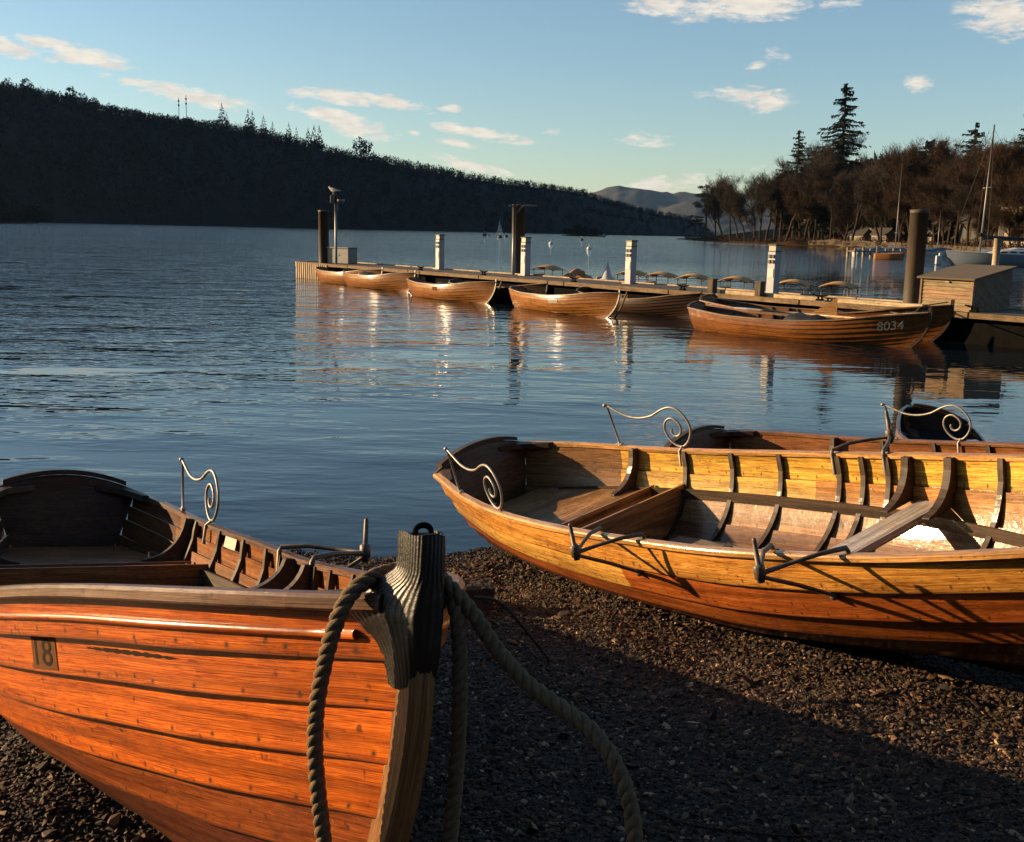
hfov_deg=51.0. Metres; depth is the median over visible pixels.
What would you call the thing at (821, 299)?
mooring cleat
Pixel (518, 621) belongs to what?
thin cord
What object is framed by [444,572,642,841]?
mooring rope
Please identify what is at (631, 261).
service pillar
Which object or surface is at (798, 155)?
fir tree
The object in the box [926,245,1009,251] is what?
stone wall
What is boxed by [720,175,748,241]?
slender tree
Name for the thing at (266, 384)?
lake
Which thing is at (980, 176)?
broad tree
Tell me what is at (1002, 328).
jetty
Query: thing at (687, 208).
hills
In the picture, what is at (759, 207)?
slender tree
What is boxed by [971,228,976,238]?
window
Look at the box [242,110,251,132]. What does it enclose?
ridge tree
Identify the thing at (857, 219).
slender tree
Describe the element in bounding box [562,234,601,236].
islet ground
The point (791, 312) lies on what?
oar
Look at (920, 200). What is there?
broad tree
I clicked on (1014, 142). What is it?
fir tree
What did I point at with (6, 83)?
ridge tree
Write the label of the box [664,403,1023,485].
rowing boat
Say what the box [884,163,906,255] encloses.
covered boat
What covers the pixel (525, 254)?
service pillar
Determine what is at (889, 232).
hut
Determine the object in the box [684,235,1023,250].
shore scrub
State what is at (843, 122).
spruce tree
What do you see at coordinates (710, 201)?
bare tree
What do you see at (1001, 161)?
broad tree
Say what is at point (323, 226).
mooring pile
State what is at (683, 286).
mooring cleat
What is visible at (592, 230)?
islet trees
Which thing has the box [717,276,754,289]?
motor boat
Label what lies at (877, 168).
slender tree
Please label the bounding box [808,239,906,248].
stone wall
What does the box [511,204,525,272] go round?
mooring pile
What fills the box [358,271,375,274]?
covered bundle
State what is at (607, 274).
sailboat
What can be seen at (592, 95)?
sky
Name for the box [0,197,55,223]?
headland trees
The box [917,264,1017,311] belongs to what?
storage locker
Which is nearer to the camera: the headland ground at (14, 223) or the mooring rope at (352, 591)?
the mooring rope at (352, 591)
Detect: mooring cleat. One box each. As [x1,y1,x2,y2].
[569,277,578,281]
[677,284,688,289]
[812,294,827,300]
[965,304,984,312]
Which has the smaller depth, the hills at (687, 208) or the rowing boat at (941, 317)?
the rowing boat at (941, 317)
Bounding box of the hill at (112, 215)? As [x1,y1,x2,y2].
[0,95,714,236]
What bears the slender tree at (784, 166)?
on the wooded shore
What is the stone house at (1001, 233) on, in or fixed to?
on the wooded shore
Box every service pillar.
[433,234,444,268]
[520,237,532,275]
[622,240,638,283]
[766,244,782,293]
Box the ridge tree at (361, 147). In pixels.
[352,136,367,152]
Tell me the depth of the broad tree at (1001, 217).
151.77 m
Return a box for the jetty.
[295,261,1023,348]
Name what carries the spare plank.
on the jetty
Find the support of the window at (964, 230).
in the stone house at (962, 233)
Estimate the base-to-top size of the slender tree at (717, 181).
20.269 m
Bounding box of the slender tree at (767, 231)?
[755,169,792,240]
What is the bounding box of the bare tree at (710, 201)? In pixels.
[700,169,743,239]
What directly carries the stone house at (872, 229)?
on the wooded shore
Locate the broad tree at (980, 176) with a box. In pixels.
[949,134,1023,207]
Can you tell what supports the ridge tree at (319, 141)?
on the hill at (112, 215)
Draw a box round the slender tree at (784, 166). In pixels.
[765,156,795,240]
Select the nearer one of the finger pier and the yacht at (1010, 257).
the yacht at (1010, 257)
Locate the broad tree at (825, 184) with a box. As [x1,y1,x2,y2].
[808,165,856,239]
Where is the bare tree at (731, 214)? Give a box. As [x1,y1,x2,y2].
[710,181,739,237]
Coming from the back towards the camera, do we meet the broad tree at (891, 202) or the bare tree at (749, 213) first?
the bare tree at (749, 213)
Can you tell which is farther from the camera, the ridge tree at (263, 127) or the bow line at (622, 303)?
the ridge tree at (263, 127)
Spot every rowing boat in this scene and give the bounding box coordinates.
[0,457,464,841]
[315,266,382,284]
[342,269,415,291]
[406,277,497,303]
[433,404,1023,675]
[448,278,547,302]
[509,286,620,317]
[576,287,702,317]
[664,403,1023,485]
[687,301,931,347]
[699,294,954,341]
[895,403,985,441]
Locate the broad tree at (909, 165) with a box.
[878,141,962,213]
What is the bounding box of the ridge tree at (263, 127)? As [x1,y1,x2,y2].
[260,115,267,131]
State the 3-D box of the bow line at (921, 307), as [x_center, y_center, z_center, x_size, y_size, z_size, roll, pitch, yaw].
[7.952,-2.204,20.916,1.692,0.218,0.396,-8,14,-42]
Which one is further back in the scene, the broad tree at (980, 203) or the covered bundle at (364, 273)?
the broad tree at (980, 203)
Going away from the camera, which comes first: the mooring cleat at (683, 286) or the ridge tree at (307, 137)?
the mooring cleat at (683, 286)
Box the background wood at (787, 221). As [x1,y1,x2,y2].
[772,139,1006,244]
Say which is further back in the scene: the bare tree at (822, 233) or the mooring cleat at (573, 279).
the bare tree at (822, 233)
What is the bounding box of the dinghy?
[873,246,904,259]
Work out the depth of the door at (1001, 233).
162.68 m
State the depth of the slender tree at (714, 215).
341.70 m
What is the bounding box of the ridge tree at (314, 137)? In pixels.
[309,127,319,145]
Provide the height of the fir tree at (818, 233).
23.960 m
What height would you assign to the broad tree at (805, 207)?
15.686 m
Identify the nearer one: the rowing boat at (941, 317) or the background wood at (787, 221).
the rowing boat at (941, 317)
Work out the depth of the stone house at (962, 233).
193.80 m
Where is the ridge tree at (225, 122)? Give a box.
[217,103,229,128]
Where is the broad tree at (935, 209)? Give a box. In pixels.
[917,181,962,244]
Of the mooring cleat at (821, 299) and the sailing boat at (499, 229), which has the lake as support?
the sailing boat at (499, 229)
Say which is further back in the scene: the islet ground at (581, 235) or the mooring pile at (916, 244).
the islet ground at (581, 235)
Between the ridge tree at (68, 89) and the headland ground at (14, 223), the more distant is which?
the ridge tree at (68, 89)
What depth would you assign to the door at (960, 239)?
194.58 m
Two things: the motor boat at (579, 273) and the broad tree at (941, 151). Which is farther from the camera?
the broad tree at (941, 151)
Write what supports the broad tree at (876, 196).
on the wooded shore
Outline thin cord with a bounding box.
[473,596,588,716]
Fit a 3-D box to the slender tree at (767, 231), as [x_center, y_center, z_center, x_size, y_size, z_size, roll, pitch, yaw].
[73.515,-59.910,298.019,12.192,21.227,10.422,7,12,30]
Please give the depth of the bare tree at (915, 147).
231.68 m
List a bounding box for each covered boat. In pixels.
[852,247,888,255]
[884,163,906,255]
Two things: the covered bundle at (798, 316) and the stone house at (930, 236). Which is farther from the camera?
the stone house at (930, 236)
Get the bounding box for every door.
[958,230,962,245]
[998,224,1003,243]
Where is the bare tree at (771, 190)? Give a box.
[749,170,785,242]
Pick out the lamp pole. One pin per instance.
(514, 237)
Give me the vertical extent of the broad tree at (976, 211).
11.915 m
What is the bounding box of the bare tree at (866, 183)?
[851,161,882,241]
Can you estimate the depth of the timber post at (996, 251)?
87.64 m
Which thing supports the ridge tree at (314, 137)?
on the hill at (112, 215)
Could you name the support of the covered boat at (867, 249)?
on the lake
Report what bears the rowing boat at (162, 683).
on the beach
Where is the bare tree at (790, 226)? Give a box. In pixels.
[778,151,820,240]
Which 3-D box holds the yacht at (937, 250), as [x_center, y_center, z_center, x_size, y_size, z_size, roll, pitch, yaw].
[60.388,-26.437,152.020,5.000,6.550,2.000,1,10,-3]
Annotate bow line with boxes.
[492,280,501,302]
[614,291,627,317]
[890,301,947,313]
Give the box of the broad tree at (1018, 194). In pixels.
[1003,137,1023,213]
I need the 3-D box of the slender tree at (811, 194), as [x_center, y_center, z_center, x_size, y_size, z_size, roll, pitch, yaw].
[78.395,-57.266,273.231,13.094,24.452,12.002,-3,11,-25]
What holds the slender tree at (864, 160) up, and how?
on the wooded shore
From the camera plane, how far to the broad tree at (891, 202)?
233.29 m
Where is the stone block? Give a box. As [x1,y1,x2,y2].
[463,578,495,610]
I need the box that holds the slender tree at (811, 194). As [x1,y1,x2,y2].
[799,150,842,241]
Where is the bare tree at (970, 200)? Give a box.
[942,174,983,245]
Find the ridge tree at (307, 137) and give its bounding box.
[305,130,310,144]
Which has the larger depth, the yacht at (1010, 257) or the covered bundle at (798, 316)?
the yacht at (1010, 257)
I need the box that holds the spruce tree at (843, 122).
[785,83,870,238]
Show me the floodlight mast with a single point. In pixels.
(334, 200)
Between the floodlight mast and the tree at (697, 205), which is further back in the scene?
the tree at (697, 205)
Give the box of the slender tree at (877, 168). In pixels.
[853,154,887,227]
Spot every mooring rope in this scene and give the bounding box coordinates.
[306,562,395,841]
[442,589,467,841]
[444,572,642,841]
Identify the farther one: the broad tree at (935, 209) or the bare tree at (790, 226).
the bare tree at (790, 226)
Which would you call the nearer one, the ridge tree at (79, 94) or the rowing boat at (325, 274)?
the rowing boat at (325, 274)
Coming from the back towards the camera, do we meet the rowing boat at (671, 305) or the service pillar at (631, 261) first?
the service pillar at (631, 261)
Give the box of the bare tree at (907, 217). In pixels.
[873,145,922,240]
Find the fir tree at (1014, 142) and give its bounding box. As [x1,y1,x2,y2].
[986,128,1023,217]
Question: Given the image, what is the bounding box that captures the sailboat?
[596,261,615,279]
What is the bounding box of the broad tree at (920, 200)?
[914,169,939,241]
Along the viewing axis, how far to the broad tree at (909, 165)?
224.64 m
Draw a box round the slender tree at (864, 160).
[852,152,875,227]
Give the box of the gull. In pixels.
[328,186,339,191]
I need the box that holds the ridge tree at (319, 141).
[313,130,324,148]
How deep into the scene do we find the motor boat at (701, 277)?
31.46 m
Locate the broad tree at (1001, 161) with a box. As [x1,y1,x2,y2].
[976,136,1023,243]
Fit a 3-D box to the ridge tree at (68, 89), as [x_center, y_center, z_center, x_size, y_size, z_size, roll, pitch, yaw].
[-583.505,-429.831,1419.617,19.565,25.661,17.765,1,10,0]
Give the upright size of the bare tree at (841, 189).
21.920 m
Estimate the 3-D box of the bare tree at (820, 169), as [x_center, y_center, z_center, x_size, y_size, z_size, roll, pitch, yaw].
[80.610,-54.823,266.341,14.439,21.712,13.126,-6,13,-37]
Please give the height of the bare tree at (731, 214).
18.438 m
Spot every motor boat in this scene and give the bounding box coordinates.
[531,265,563,275]
[562,269,593,278]
[614,270,647,281]
[643,271,678,284]
[674,273,708,286]
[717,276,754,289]
[779,279,813,293]
[818,281,861,296]
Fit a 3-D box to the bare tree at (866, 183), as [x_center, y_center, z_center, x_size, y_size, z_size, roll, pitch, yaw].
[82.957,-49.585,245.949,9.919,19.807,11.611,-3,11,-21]
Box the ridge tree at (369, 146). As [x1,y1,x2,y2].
[358,140,372,154]
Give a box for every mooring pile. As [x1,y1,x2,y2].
[318,210,328,267]
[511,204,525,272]
[903,209,929,302]
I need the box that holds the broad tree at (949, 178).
[937,166,977,246]
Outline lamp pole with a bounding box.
[509,204,536,274]
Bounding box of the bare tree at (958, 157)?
[941,129,1007,244]
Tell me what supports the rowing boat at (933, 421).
on the lake
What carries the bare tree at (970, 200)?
on the wooded shore
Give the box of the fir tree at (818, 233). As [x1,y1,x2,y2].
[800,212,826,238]
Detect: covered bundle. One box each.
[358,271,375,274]
[783,312,828,319]
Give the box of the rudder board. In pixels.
[809,298,836,319]
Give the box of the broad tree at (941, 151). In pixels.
[900,133,966,241]
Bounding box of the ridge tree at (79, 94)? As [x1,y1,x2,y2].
[77,92,88,102]
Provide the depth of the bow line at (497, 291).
29.67 m
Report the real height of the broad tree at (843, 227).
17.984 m
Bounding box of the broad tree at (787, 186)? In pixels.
[777,177,805,240]
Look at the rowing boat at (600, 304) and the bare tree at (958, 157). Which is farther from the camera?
the bare tree at (958, 157)
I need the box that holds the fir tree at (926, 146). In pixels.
[920,140,935,163]
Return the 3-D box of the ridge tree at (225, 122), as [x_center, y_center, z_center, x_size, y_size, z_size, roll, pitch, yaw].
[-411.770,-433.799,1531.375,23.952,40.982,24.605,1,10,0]
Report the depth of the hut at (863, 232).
261.89 m
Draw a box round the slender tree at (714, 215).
[700,183,723,240]
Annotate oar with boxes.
[735,307,854,318]
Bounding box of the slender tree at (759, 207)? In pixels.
[746,174,767,241]
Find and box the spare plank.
[720,290,927,306]
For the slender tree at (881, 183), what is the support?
on the wooded shore
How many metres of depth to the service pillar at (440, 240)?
38.15 m
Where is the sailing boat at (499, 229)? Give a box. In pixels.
[496,221,502,232]
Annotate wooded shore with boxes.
[678,229,953,247]
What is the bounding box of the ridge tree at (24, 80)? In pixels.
[19,78,32,90]
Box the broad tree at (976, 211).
[967,181,999,246]
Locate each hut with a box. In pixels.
[847,228,870,240]
[870,228,897,241]
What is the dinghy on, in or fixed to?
on the lake
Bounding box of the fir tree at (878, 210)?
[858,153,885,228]
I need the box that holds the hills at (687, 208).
[657,200,778,235]
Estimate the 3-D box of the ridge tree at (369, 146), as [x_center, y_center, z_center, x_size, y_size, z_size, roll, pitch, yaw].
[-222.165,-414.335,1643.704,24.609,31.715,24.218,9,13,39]
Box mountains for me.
[588,186,760,211]
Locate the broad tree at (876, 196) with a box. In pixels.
[856,183,896,241]
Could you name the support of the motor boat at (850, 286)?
on the lake
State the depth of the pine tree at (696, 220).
414.98 m
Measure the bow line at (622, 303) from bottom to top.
0.791 m
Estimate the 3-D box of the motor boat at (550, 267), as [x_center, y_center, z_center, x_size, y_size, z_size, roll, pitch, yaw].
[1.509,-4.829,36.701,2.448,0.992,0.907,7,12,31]
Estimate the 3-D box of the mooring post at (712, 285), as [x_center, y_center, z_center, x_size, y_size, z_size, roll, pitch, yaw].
[4.915,-3.309,26.350,0.200,0.364,0.200,-7,13,-38]
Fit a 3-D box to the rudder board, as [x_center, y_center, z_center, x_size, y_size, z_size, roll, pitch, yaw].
[6.181,-2.247,21.736,0.800,0.520,0.030,6,11,25]
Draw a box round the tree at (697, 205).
[692,184,711,240]
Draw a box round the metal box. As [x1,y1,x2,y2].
[326,247,357,263]
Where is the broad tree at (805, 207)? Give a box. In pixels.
[789,191,826,239]
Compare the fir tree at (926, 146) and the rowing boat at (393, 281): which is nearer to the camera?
the rowing boat at (393, 281)
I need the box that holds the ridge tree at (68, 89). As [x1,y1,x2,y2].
[64,86,77,98]
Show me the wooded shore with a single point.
(771, 232)
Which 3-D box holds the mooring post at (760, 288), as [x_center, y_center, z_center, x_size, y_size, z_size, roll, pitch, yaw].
[5.821,-3.092,25.239,0.200,0.364,0.200,-7,13,-38]
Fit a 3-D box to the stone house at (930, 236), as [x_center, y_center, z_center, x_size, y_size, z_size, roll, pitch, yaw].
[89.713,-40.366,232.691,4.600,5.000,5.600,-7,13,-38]
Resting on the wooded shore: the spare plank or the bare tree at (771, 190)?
the bare tree at (771, 190)
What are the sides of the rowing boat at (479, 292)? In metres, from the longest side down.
4.251 x 1.118 x 0.869 m
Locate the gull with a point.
(333, 189)
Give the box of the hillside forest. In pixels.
[0,83,713,236]
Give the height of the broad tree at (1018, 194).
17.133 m
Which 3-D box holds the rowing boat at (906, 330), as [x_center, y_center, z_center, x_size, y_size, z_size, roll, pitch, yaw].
[5.861,-1.918,21.627,5.082,1.040,1.336,10,13,40]
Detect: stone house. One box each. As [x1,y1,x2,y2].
[860,218,877,231]
[928,227,932,241]
[958,213,994,245]
[998,204,1023,247]
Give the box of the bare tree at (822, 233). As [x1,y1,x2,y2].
[790,147,825,239]
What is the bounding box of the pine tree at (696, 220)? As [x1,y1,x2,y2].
[686,215,703,239]
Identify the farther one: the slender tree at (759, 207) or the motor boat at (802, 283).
the slender tree at (759, 207)
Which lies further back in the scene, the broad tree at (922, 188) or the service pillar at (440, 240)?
the broad tree at (922, 188)
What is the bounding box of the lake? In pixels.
[0,222,1023,557]
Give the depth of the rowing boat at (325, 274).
38.13 m
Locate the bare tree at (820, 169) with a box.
[805,156,848,237]
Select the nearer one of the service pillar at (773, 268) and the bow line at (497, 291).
the service pillar at (773, 268)
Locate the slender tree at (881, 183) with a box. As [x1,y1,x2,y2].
[870,154,901,242]
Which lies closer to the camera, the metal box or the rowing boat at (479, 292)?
the rowing boat at (479, 292)
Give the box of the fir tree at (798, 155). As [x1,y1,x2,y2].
[755,130,820,237]
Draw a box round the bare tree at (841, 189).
[813,156,885,229]
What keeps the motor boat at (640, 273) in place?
on the lake
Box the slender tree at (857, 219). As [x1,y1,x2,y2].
[843,166,875,240]
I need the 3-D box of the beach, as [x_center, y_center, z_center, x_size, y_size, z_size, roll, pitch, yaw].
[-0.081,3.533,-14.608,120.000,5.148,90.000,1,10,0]
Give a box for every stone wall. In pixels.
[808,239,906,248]
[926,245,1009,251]
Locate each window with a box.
[961,228,966,238]
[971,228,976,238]
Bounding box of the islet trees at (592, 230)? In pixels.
[562,224,606,235]
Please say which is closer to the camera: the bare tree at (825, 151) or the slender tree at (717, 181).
the bare tree at (825, 151)
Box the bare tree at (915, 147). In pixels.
[899,137,930,169]
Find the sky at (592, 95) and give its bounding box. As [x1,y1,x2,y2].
[0,0,1023,193]
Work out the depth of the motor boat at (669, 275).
32.49 m
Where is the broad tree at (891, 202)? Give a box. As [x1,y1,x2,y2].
[879,184,913,240]
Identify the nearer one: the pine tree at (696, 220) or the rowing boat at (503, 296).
the rowing boat at (503, 296)
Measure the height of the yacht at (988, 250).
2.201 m
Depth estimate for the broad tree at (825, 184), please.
265.83 m
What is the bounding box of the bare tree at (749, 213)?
[732,173,757,239]
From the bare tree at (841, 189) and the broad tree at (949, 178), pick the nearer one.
the broad tree at (949, 178)
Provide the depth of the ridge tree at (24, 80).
1384.67 m
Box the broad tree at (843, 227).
[828,173,865,240]
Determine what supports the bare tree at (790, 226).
on the wooded shore
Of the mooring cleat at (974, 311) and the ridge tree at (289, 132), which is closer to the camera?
the mooring cleat at (974, 311)
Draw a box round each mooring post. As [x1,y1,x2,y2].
[707,278,717,292]
[754,281,765,296]
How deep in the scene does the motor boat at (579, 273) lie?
35.41 m
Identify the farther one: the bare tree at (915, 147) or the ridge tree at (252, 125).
the ridge tree at (252, 125)
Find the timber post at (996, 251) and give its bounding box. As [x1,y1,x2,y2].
[992,238,1001,264]
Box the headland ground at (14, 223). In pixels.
[0,222,30,223]
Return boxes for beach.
[0,548,1023,841]
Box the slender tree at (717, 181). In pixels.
[713,178,742,241]
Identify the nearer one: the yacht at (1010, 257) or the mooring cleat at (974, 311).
the mooring cleat at (974, 311)
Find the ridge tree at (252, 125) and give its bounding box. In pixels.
[249,113,258,135]
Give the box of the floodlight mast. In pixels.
[330,194,344,263]
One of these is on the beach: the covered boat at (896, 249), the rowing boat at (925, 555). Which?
the rowing boat at (925, 555)
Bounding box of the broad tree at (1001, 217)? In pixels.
[983,176,1023,246]
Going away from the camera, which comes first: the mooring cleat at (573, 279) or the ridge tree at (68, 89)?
the mooring cleat at (573, 279)
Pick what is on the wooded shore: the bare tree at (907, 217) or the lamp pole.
the bare tree at (907, 217)
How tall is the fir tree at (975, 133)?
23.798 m
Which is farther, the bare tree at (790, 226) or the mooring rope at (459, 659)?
the bare tree at (790, 226)
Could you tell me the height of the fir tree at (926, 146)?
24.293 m
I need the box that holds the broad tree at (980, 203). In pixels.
[969,144,1004,244]
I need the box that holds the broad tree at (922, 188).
[909,152,978,245]
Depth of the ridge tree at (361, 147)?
1635.60 m
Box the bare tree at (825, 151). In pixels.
[790,124,866,239]
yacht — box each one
[925,212,954,254]
[935,124,1023,266]
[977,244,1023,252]
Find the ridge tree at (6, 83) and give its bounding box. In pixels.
[1,78,12,86]
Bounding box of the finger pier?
[846,247,906,256]
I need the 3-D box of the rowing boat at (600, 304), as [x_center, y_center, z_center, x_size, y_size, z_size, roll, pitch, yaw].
[1.327,-3.014,27.209,1.118,0.869,4.251,3,7,-35]
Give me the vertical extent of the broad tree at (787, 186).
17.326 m
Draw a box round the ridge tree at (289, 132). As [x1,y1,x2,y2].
[285,125,292,139]
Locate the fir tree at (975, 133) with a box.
[929,122,984,220]

